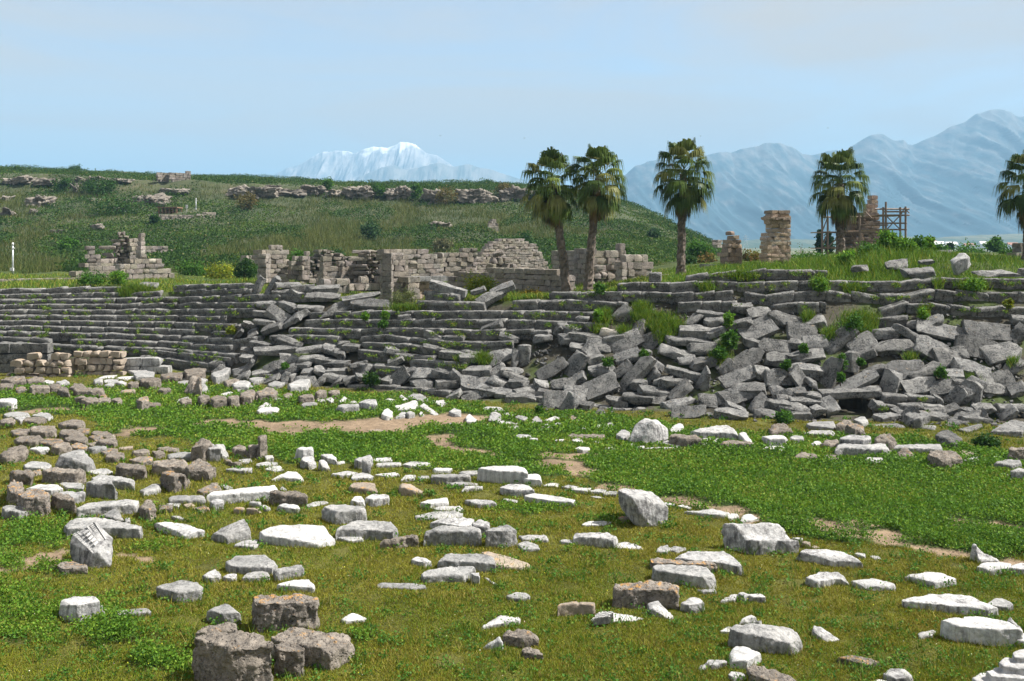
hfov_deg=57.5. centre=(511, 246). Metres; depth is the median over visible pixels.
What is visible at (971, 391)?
fallen seat block
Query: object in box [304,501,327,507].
marble fragment
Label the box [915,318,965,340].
fallen seat block
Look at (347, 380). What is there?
fallen seat block
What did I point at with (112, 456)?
conglomerate slab
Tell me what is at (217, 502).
marble fragment
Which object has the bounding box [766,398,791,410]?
fallen seat block
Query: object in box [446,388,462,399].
fallen seat block
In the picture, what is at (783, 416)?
weed clump
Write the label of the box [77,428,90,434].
conglomerate slab
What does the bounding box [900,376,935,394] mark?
fallen seat block
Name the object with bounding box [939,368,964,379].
fallen seat block
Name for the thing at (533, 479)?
marble slab
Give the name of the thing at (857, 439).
marble block
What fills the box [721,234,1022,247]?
foothill
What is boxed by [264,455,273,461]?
marble fragment
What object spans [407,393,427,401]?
grey marble slab
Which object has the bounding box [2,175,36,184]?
rock outcrop
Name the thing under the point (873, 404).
fallen seat block
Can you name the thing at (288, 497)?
conglomerate block
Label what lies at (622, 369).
fallen seat block
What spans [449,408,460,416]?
grey marble slab
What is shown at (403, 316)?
fallen seat block
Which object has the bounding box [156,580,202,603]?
grey marble slab
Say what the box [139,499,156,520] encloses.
conglomerate block
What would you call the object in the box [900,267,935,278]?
loose boulder
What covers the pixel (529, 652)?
conglomerate fragment
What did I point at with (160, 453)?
conglomerate slab
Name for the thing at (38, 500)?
conglomerate block
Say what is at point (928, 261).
loose boulder
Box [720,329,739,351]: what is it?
weed clump
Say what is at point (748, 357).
fallen seat block
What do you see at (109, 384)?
marble slab
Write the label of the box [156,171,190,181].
hilltop ruin
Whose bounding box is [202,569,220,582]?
marble fragment
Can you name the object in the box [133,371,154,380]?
grey marble slab
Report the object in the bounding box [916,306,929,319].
weed clump
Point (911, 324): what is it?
fallen seat block
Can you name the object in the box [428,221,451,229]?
rock outcrop
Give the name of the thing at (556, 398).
fallen seat block
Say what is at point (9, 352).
podium wall
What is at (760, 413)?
fallen seat block
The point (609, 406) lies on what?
seat tier
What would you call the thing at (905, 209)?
scaffolding
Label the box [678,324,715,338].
fallen seat block
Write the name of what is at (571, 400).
fallen seat block
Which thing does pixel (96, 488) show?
grey marble block
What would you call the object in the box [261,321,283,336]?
fallen seat block
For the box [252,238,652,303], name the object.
ruined building
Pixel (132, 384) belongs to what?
conglomerate block
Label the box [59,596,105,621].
marble block
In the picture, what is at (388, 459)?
marble slab
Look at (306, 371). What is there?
fallen seat block
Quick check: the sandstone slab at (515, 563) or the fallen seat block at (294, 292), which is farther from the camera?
the fallen seat block at (294, 292)
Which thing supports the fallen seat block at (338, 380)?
on the ground at (854, 407)
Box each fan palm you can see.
[519,146,584,291]
[570,143,628,291]
[652,138,715,274]
[808,147,871,254]
[992,149,1023,259]
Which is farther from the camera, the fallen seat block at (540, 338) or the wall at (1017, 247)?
the wall at (1017, 247)
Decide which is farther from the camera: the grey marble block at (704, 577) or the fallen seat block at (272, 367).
the fallen seat block at (272, 367)
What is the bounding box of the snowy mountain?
[273,142,453,180]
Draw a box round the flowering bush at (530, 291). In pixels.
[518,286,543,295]
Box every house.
[978,241,986,248]
[1005,242,1017,249]
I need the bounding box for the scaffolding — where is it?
[811,202,909,255]
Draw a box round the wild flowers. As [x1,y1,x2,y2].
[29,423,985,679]
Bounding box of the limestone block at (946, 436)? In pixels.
[935,430,962,449]
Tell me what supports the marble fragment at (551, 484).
on the ground at (854, 407)
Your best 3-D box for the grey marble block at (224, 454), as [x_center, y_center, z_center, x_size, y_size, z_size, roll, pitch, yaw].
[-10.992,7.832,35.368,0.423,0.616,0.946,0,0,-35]
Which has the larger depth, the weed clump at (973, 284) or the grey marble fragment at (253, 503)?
the weed clump at (973, 284)
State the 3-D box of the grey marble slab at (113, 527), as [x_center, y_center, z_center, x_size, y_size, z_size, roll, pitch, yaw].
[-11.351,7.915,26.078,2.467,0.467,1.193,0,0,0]
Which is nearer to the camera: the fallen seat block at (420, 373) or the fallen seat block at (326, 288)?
the fallen seat block at (420, 373)
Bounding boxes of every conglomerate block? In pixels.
[5,480,24,505]
[9,469,34,486]
[17,489,50,516]
[29,384,49,394]
[33,469,41,475]
[41,467,86,483]
[50,442,71,454]
[50,492,76,514]
[55,561,87,574]
[81,397,98,407]
[88,387,104,396]
[98,397,110,405]
[111,398,121,405]
[115,463,147,480]
[127,381,138,389]
[136,396,148,409]
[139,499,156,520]
[158,388,170,394]
[160,471,189,492]
[179,398,191,406]
[183,368,205,380]
[184,376,201,394]
[185,458,215,481]
[190,438,212,461]
[191,630,273,680]
[195,622,237,636]
[198,394,209,406]
[209,395,227,407]
[223,378,238,386]
[227,395,239,406]
[232,445,246,457]
[239,389,255,400]
[239,394,252,404]
[247,444,267,458]
[251,593,319,632]
[255,387,277,401]
[269,490,307,506]
[271,627,354,670]
[283,393,292,399]
[298,394,314,403]
[314,390,326,399]
[328,390,339,398]
[380,534,418,548]
[502,628,538,647]
[612,580,679,609]
[650,557,717,573]
[668,434,701,447]
[720,440,752,450]
[768,423,792,436]
[835,419,850,431]
[845,422,865,435]
[874,433,896,449]
[894,447,913,457]
[927,450,962,468]
[1007,447,1023,461]
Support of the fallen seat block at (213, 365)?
on the ground at (854, 407)
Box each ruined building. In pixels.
[69,231,174,279]
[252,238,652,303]
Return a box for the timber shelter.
[157,207,182,213]
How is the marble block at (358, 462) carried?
on the ground at (854, 407)
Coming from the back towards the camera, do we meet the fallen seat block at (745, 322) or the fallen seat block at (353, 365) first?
the fallen seat block at (353, 365)
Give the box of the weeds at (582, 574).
[0,372,1023,680]
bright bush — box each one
[874,229,900,255]
[892,235,919,253]
[912,235,931,254]
[923,234,940,253]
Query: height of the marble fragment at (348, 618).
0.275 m
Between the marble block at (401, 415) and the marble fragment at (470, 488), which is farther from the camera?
the marble block at (401, 415)
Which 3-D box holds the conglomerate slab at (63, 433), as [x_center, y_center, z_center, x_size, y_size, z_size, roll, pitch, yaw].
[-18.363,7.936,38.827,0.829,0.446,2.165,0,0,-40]
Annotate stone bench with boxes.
[122,357,171,373]
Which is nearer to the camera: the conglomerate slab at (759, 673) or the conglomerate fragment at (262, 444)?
the conglomerate slab at (759, 673)
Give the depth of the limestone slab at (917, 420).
41.47 m
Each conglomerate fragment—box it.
[74,395,84,406]
[157,505,172,512]
[193,505,209,512]
[257,435,266,459]
[274,641,304,676]
[521,647,542,659]
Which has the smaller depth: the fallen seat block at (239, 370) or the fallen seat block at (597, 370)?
the fallen seat block at (597, 370)
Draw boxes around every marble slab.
[3,412,30,417]
[14,417,25,424]
[23,461,51,470]
[25,484,62,494]
[29,446,49,454]
[32,412,52,420]
[59,482,84,491]
[63,517,142,539]
[76,499,138,517]
[88,446,106,454]
[88,468,112,474]
[91,475,134,490]
[99,375,117,378]
[103,379,118,383]
[104,383,113,387]
[116,381,126,385]
[117,608,151,616]
[118,376,133,380]
[128,370,146,375]
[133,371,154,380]
[140,484,160,495]
[154,522,204,539]
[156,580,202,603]
[167,452,190,460]
[168,495,205,506]
[178,378,187,383]
[206,485,277,505]
[225,555,277,575]
[226,468,251,473]
[232,380,250,391]
[239,458,251,463]
[249,377,264,385]
[256,462,277,467]
[257,407,278,416]
[265,466,282,471]
[267,381,284,389]
[270,471,303,482]
[276,579,314,592]
[287,379,310,392]
[300,402,316,408]
[321,454,337,464]
[331,471,357,478]
[335,520,397,540]
[337,536,363,542]
[351,472,373,481]
[374,457,391,462]
[375,462,401,467]
[375,472,397,476]
[377,582,425,589]
[395,400,417,411]
[402,461,429,467]
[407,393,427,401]
[415,511,462,520]
[420,403,437,414]
[420,498,448,509]
[430,474,478,488]
[430,517,489,535]
[432,468,451,473]
[433,400,444,406]
[433,506,463,511]
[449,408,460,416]
[465,499,496,507]
[482,615,519,628]
[484,406,502,413]
[500,484,534,496]
[515,415,527,421]
[518,535,548,542]
[524,474,541,486]
[524,493,574,506]
[532,416,541,422]
[582,521,610,526]
[591,611,642,624]
[617,542,641,549]
[656,545,685,553]
[660,440,673,446]
[670,423,683,432]
[675,551,743,575]
[684,509,729,518]
[691,425,738,439]
[762,435,787,451]
[795,549,862,568]
[804,430,834,437]
[805,572,847,587]
[806,421,835,430]
[851,578,895,590]
[853,416,867,426]
[865,457,882,463]
[893,444,942,453]
[902,594,997,616]
[905,572,955,588]
[976,562,1010,574]
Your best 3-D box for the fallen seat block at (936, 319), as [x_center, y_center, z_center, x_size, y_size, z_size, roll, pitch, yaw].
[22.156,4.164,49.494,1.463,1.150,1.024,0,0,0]
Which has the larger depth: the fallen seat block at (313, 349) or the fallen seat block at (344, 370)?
the fallen seat block at (313, 349)
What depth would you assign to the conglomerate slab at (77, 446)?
36.39 m
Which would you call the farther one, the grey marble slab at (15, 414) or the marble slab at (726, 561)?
the grey marble slab at (15, 414)
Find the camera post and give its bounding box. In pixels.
[10,243,13,273]
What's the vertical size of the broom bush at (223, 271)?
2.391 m
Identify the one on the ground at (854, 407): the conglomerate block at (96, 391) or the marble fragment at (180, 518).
the marble fragment at (180, 518)
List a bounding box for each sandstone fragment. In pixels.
[119,446,132,450]
[183,503,194,508]
[233,507,244,513]
[246,508,258,514]
[618,516,628,522]
[801,541,810,548]
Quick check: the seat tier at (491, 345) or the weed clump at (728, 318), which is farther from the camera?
the seat tier at (491, 345)
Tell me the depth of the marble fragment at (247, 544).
24.74 m
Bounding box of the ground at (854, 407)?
[0,251,1023,680]
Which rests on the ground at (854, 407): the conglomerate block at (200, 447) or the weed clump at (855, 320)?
the conglomerate block at (200, 447)
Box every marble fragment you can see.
[166,503,180,508]
[171,516,185,521]
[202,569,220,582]
[210,499,223,510]
[221,484,232,489]
[222,574,236,581]
[234,540,258,549]
[241,571,269,581]
[249,501,260,507]
[261,505,270,511]
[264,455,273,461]
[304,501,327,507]
[318,460,330,470]
[341,613,365,623]
[350,496,364,506]
[362,459,370,474]
[401,475,415,481]
[411,557,431,566]
[459,470,477,476]
[462,486,482,491]
[470,573,479,583]
[483,637,502,650]
[506,592,529,601]
[516,434,531,438]
[516,541,539,551]
[544,483,557,486]
[561,485,576,489]
[561,539,572,544]
[572,488,590,493]
[575,447,589,452]
[589,489,606,495]
[603,491,616,496]
[647,601,672,618]
[680,597,704,612]
[696,589,715,593]
[699,660,726,669]
[720,626,730,633]
[726,513,738,520]
[728,672,745,680]
[729,646,761,669]
[739,615,761,624]
[740,514,758,522]
[811,441,820,445]
[811,626,838,641]
[855,553,865,558]
[883,668,912,680]
[918,630,934,638]
[970,544,998,563]
[988,598,1012,610]
[1007,618,1020,627]
[1009,563,1023,574]
[1016,633,1023,646]
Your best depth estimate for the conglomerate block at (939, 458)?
33.50 m
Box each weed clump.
[224,324,236,334]
[280,361,289,369]
[360,311,369,322]
[362,370,380,388]
[377,319,388,330]
[379,310,389,319]
[534,405,545,413]
[592,309,603,323]
[593,281,606,296]
[601,356,615,369]
[638,347,650,356]
[709,345,728,358]
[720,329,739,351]
[723,310,735,330]
[771,405,794,423]
[779,359,791,370]
[798,342,808,353]
[809,275,829,293]
[835,352,848,371]
[836,371,845,385]
[838,310,866,331]
[855,357,866,368]
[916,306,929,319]
[933,363,949,379]
[963,275,986,291]
[970,430,1001,449]
[1002,297,1014,310]
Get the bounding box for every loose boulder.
[139,282,158,288]
[850,265,868,271]
[885,259,907,269]
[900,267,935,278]
[918,259,934,264]
[950,253,970,274]
[971,269,1023,276]
[1017,268,1023,274]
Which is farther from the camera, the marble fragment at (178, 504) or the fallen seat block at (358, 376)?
the fallen seat block at (358, 376)
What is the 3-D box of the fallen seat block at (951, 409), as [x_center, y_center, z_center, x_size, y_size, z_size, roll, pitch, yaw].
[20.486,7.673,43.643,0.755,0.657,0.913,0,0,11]
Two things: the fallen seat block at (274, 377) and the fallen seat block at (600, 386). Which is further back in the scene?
the fallen seat block at (274, 377)
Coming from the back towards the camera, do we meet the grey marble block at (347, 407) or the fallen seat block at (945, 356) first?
the fallen seat block at (945, 356)
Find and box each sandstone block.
[398,483,429,496]
[557,601,595,616]
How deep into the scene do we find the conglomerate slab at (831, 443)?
36.68 m
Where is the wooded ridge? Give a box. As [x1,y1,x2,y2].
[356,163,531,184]
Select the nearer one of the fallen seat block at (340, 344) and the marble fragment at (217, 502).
the marble fragment at (217, 502)
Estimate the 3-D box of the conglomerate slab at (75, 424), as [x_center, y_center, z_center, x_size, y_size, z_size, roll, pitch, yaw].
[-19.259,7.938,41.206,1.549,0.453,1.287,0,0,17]
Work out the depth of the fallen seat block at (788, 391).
45.01 m
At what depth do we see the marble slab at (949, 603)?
20.41 m
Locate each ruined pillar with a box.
[487,219,497,231]
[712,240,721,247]
[717,231,742,264]
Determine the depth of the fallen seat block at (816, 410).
43.73 m
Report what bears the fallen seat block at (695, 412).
on the ground at (854, 407)
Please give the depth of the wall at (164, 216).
200.30 m
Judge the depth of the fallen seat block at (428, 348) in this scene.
53.23 m
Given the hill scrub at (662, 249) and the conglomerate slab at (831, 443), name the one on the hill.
the hill scrub at (662, 249)
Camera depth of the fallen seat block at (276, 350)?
57.10 m
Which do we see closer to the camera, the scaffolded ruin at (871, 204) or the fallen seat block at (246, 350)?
the fallen seat block at (246, 350)
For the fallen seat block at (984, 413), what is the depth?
42.82 m
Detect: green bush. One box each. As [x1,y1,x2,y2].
[69,268,108,285]
[107,270,128,285]
[173,256,210,275]
[316,245,347,260]
[851,237,886,256]
[935,242,953,249]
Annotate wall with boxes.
[0,278,78,281]
[0,343,52,372]
[6,352,74,376]
[70,350,126,374]
[144,246,205,253]
[158,214,192,219]
[196,212,215,217]
[240,255,254,261]
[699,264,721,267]
[1007,243,1022,256]
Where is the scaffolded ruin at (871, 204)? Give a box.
[835,195,879,252]
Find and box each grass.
[0,242,1023,310]
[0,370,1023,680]
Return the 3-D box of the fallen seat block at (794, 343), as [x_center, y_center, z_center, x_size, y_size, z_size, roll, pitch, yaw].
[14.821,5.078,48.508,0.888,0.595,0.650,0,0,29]
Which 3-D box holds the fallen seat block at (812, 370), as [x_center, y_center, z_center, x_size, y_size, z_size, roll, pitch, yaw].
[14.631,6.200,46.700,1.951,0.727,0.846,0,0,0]
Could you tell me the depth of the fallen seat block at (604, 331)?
51.07 m
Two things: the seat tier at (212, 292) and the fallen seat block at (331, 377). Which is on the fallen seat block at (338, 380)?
the fallen seat block at (331, 377)
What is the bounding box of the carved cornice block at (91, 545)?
[70,521,112,567]
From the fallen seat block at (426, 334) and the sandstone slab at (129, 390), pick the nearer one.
the sandstone slab at (129, 390)
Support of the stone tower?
on the ground at (854, 407)
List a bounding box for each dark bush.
[228,255,257,278]
[685,252,697,264]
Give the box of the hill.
[0,168,676,265]
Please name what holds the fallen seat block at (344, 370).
on the ground at (854, 407)
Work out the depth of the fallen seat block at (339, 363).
54.71 m
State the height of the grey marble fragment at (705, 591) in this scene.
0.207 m
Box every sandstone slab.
[121,389,134,395]
[349,482,377,493]
[481,552,531,570]
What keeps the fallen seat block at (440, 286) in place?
on the seat tier at (431, 295)
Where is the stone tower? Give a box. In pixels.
[759,210,790,262]
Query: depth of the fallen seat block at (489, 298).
56.33 m
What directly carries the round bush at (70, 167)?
on the hill
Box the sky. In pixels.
[0,0,1023,188]
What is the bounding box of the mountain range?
[607,109,1023,240]
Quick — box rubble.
[525,289,1023,426]
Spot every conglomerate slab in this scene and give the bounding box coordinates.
[0,376,25,387]
[0,383,13,390]
[0,417,15,428]
[0,445,28,463]
[10,428,29,436]
[14,435,43,446]
[15,386,26,393]
[23,417,46,424]
[26,377,44,387]
[30,425,56,438]
[39,438,63,447]
[49,383,60,394]
[57,386,69,399]
[58,419,85,429]
[59,429,84,437]
[63,435,87,444]
[69,383,85,392]
[71,443,87,452]
[73,387,91,396]
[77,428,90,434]
[86,442,96,447]
[88,435,103,442]
[91,431,115,438]
[96,438,117,447]
[101,448,117,454]
[105,451,124,462]
[129,456,152,464]
[132,449,149,456]
[139,377,161,389]
[149,402,160,407]
[151,458,187,475]
[152,450,165,459]
[157,446,178,452]
[160,372,183,381]
[197,482,221,495]
[223,459,241,467]
[568,433,604,438]
[746,665,795,680]
[795,452,816,460]
[821,439,838,446]
[835,655,880,667]
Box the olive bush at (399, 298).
[386,281,417,307]
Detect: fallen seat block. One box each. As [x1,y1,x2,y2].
[208,360,226,369]
[209,364,223,376]
[229,327,243,342]
[231,365,250,375]
[236,370,251,380]
[239,354,253,362]
[240,347,253,355]
[241,320,257,328]
[245,355,256,369]
[247,327,258,337]
[248,340,271,347]
[252,275,265,293]
[252,310,266,317]
[252,369,269,376]
[253,319,275,326]
[253,344,297,355]
[256,300,275,308]
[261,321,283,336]
[263,303,291,322]
[263,359,283,373]
[263,373,280,384]
[264,275,280,294]
[271,288,290,294]
[274,334,304,347]
[275,282,301,288]
[276,300,298,312]
[278,362,301,374]
[279,353,297,363]
[280,371,290,383]
[281,314,303,329]
[289,284,314,292]
[289,288,306,293]
[292,309,310,317]
[293,375,316,384]
[295,344,336,352]
[295,361,312,368]
[296,304,323,311]
[298,354,324,363]
[300,367,314,375]
[303,292,340,301]
[305,284,340,292]
[313,365,326,375]
[313,375,326,386]
[315,356,337,366]
[319,301,351,318]
[322,343,336,355]
[322,373,346,383]
[323,360,350,367]
[325,367,347,374]
[330,376,341,387]
[333,348,346,359]
[336,341,349,348]
[341,291,380,304]
[341,343,361,351]
[342,375,355,386]
[349,360,367,368]
[350,298,389,310]
[355,373,380,383]
[356,363,370,382]
[378,375,392,383]
[383,346,407,354]
[387,355,404,365]
[390,365,410,384]
[397,314,411,320]
[407,367,416,374]
[407,367,441,381]
[409,379,433,387]
[422,343,440,354]
[423,330,441,338]
[429,279,467,297]
[429,368,450,378]
[435,379,459,389]
[438,350,462,358]
[442,335,465,340]
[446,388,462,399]
[448,368,462,383]
[459,353,484,362]
[459,375,491,390]
[461,385,493,399]
[462,365,491,376]
[470,286,485,294]
[475,289,506,306]
[475,383,499,395]
[480,318,503,329]
[487,375,512,388]
[488,348,511,367]
[489,280,515,292]
[490,362,506,378]
[494,387,511,398]
[498,331,520,342]
[500,367,523,373]
[502,370,528,379]
[505,392,535,402]
[507,379,528,388]
[510,347,519,366]
[512,385,537,394]
[517,344,530,367]
[532,334,552,342]
[533,378,548,388]
[534,357,568,380]
[534,394,542,402]
[535,388,554,395]
[542,390,567,408]
[550,377,577,390]
[553,326,562,335]
[557,323,582,332]
[557,332,577,344]
[559,391,579,409]
[563,350,588,376]
[563,385,587,398]
[565,389,587,400]
[568,331,602,342]
[569,342,585,351]
[572,370,586,384]
[575,315,589,321]
[577,401,594,410]
[581,340,601,356]
[581,371,619,400]
[586,337,611,352]
[587,354,604,365]
[587,363,614,376]
[599,327,618,336]
[603,334,624,341]
[605,395,627,407]
[611,328,644,352]
[612,303,633,321]
[613,346,639,365]
[613,359,632,378]
[619,356,656,389]
[621,392,652,405]
[630,379,647,390]
[631,319,646,335]
[637,384,669,396]
[642,330,664,349]
[643,389,666,404]
[646,366,661,385]
[650,360,663,372]
[653,375,673,385]
[657,343,691,359]
[657,378,692,388]
[660,397,696,409]
[663,337,681,345]
[664,335,711,345]
[664,365,700,381]
[667,378,693,400]
[671,405,706,418]
[677,354,695,364]
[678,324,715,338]
[684,313,703,324]
[686,342,716,356]
[689,356,717,370]
[695,309,726,317]
[695,365,710,390]
[697,393,717,407]
[703,317,723,327]
[705,326,726,339]
[713,407,748,419]
[714,383,755,405]
[715,358,734,374]
[715,383,754,406]
[717,365,756,388]
[725,400,746,410]
[727,317,752,330]
[727,347,764,372]
[731,302,752,313]
[731,381,766,395]
[736,314,779,339]
[742,337,759,347]
[745,306,770,319]
[748,392,768,411]
[752,365,769,380]
[752,408,775,419]
[758,337,790,354]
[763,368,794,387]
[764,351,788,366]
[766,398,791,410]
[767,310,803,327]
[768,385,783,397]
[771,388,796,398]
[776,394,788,400]
[779,400,809,411]
[785,321,817,339]
[786,351,811,362]
[787,362,824,377]
[788,338,805,349]
[788,364,812,390]
[788,396,821,404]
[791,387,807,395]
[792,411,812,419]
[801,334,828,349]
[801,348,825,362]
[804,377,817,390]
[805,315,826,328]
[805,391,821,398]
[809,404,826,417]
[817,395,840,417]
[818,386,881,399]
[819,356,843,388]
[825,325,859,354]
[832,370,878,388]
[843,351,859,372]
[845,331,877,351]
[857,348,877,359]
[859,363,886,377]
[868,399,886,412]
[871,327,899,339]
[871,339,913,355]
[872,412,901,422]
[879,368,902,392]
[880,359,923,379]
[889,407,902,413]
[891,323,918,341]
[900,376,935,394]
[900,405,919,421]
[906,320,920,328]
[907,361,944,378]
[911,335,948,360]
[915,314,943,335]
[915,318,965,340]
[924,405,946,413]
[928,411,948,420]
[929,377,955,395]
[931,347,961,368]
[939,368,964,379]
[942,375,987,403]
[943,385,967,405]
[944,402,960,415]
[949,376,963,384]
[950,346,969,358]
[950,357,991,376]
[953,334,997,360]
[958,416,991,423]
[960,407,973,411]
[961,320,1011,342]
[964,379,983,403]
[971,402,996,413]
[973,371,1007,395]
[978,407,988,417]
[979,341,1022,366]
[983,369,1015,396]
[995,403,1023,412]
[997,403,1019,420]
[1003,356,1023,373]
[1006,380,1023,397]
[1009,315,1023,324]
[1009,322,1023,344]
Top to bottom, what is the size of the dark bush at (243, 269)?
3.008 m
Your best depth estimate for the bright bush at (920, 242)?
65.70 m
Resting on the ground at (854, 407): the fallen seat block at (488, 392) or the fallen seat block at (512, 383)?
the fallen seat block at (512, 383)
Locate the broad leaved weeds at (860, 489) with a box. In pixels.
[0,379,1023,672]
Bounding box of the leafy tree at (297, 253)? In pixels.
[287,247,316,281]
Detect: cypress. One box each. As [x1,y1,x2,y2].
[813,229,824,252]
[823,233,835,253]
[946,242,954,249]
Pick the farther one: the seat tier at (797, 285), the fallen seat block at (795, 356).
the seat tier at (797, 285)
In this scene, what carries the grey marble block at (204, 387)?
on the ground at (854, 407)
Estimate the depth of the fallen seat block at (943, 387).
45.04 m
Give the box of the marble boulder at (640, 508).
[618,488,667,526]
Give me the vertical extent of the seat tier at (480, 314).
1.220 m
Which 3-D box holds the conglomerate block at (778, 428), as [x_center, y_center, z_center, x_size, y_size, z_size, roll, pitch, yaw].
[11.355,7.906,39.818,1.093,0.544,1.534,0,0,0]
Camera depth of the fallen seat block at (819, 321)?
49.57 m
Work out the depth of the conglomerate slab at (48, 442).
37.35 m
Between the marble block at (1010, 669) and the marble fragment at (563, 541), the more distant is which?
the marble fragment at (563, 541)
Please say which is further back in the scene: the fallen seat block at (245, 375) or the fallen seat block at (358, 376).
the fallen seat block at (245, 375)
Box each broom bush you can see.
[203,261,234,278]
[455,269,500,296]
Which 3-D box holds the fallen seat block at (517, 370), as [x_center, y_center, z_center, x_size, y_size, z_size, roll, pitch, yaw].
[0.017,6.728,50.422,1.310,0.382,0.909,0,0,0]
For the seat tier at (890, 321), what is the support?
on the ground at (854, 407)
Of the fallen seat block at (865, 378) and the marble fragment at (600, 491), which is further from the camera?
the fallen seat block at (865, 378)
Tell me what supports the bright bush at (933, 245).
on the ground at (854, 407)
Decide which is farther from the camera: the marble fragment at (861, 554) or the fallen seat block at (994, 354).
the fallen seat block at (994, 354)
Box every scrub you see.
[0,164,728,274]
[791,246,834,258]
[943,238,989,252]
[997,244,1018,254]
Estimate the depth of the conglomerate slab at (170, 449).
36.39 m
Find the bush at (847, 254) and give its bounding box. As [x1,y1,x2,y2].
[834,248,857,264]
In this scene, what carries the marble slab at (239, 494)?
on the ground at (854, 407)
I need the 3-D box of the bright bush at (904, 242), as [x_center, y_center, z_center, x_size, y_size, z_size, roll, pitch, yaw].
[27.410,0.075,64.877,1.998,1.921,1.934,0,0,0]
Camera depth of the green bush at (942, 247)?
149.57 m
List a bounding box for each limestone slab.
[904,410,930,428]
[946,409,981,426]
[958,424,981,433]
[991,420,1023,437]
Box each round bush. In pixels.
[5,164,24,170]
[49,176,73,191]
[57,236,79,249]
[66,164,80,170]
[68,168,123,193]
[68,181,161,215]
[148,211,161,224]
[233,189,259,209]
[321,176,333,190]
[356,218,384,239]
[371,180,386,197]
[410,183,422,199]
[429,234,453,251]
[435,185,457,205]
[479,178,492,183]
[493,181,510,194]
[509,227,536,240]
[646,227,663,237]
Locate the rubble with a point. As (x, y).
(755, 302)
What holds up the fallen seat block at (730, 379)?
on the ground at (854, 407)
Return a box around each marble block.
[0,398,17,411]
[1,505,27,519]
[55,449,95,471]
[56,380,69,385]
[59,491,85,503]
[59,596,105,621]
[86,479,117,499]
[93,378,102,385]
[99,509,123,521]
[190,383,208,394]
[206,604,240,623]
[207,444,220,461]
[211,367,230,384]
[211,519,250,543]
[215,444,228,459]
[259,402,271,407]
[259,524,335,548]
[273,565,303,581]
[277,503,299,512]
[294,447,313,461]
[300,456,316,469]
[321,505,366,524]
[336,404,358,412]
[354,455,372,469]
[359,399,377,409]
[365,494,389,506]
[381,408,392,419]
[395,412,405,418]
[405,411,414,418]
[421,566,475,582]
[423,525,481,545]
[437,553,495,572]
[465,414,476,423]
[477,466,527,483]
[485,525,516,547]
[488,412,501,421]
[572,532,617,547]
[616,430,629,441]
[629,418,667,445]
[652,564,715,588]
[720,592,765,603]
[721,522,798,554]
[728,623,802,654]
[738,432,753,443]
[790,435,803,442]
[834,443,889,457]
[839,435,870,444]
[940,616,1022,646]
[972,649,1023,680]
[994,459,1021,469]
[1010,468,1023,479]
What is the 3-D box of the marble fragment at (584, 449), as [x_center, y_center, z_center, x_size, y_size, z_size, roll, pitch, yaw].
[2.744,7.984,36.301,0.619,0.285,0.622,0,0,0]
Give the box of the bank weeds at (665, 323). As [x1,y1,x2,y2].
[0,265,1021,431]
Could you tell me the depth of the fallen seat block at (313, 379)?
54.03 m
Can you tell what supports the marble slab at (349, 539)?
on the ground at (854, 407)
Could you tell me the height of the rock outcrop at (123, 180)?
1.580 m
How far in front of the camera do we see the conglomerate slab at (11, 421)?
41.26 m
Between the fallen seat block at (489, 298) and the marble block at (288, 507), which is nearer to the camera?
the marble block at (288, 507)
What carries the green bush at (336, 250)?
on the ruined building at (526, 268)
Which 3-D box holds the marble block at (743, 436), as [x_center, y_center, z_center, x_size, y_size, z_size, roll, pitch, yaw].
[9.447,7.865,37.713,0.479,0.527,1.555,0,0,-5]
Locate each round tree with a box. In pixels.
[685,235,718,258]
[982,235,1006,251]
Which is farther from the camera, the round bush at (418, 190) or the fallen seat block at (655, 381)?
the round bush at (418, 190)
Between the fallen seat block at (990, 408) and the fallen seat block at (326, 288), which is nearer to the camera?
the fallen seat block at (990, 408)
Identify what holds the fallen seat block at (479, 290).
on the ground at (854, 407)
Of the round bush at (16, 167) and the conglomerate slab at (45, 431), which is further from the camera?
the round bush at (16, 167)
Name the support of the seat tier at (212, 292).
on the ground at (854, 407)
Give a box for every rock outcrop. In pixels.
[0,195,15,201]
[0,207,15,215]
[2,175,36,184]
[24,194,56,206]
[28,209,37,214]
[32,178,59,185]
[70,183,78,191]
[71,176,106,187]
[90,223,104,230]
[108,178,134,182]
[123,192,172,205]
[158,188,190,194]
[225,184,246,195]
[232,185,282,199]
[265,185,281,186]
[277,188,307,196]
[300,184,325,194]
[323,189,341,197]
[341,185,376,199]
[383,185,414,199]
[421,188,444,204]
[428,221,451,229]
[455,188,500,203]
[498,185,531,202]
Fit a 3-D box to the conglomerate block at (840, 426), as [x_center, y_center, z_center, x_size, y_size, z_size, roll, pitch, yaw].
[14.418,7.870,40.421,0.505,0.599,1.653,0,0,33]
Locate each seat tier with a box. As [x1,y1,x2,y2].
[0,286,124,293]
[0,292,122,298]
[0,293,305,304]
[0,301,281,310]
[0,308,262,317]
[0,314,232,323]
[0,319,237,331]
[0,325,232,337]
[0,330,264,346]
[0,336,237,352]
[0,341,239,362]
[131,288,253,297]
[140,350,234,366]
[140,355,212,372]
[173,283,261,292]
[231,373,297,382]
[269,334,515,351]
[288,327,551,339]
[304,318,604,331]
[309,309,596,321]
[347,383,472,398]
[353,363,409,375]
[358,348,438,362]
[361,342,478,363]
[409,359,472,372]
[417,300,487,310]
[424,291,463,301]
[512,299,628,312]
[549,290,732,303]
[594,404,644,409]
[617,277,1023,292]
[649,272,661,281]
[678,300,736,312]
[685,268,826,281]
[744,288,1023,305]
[770,301,825,313]
[872,402,943,413]
[875,315,907,327]
[875,423,936,429]
[878,300,976,316]
[879,392,943,404]
[976,305,1023,316]

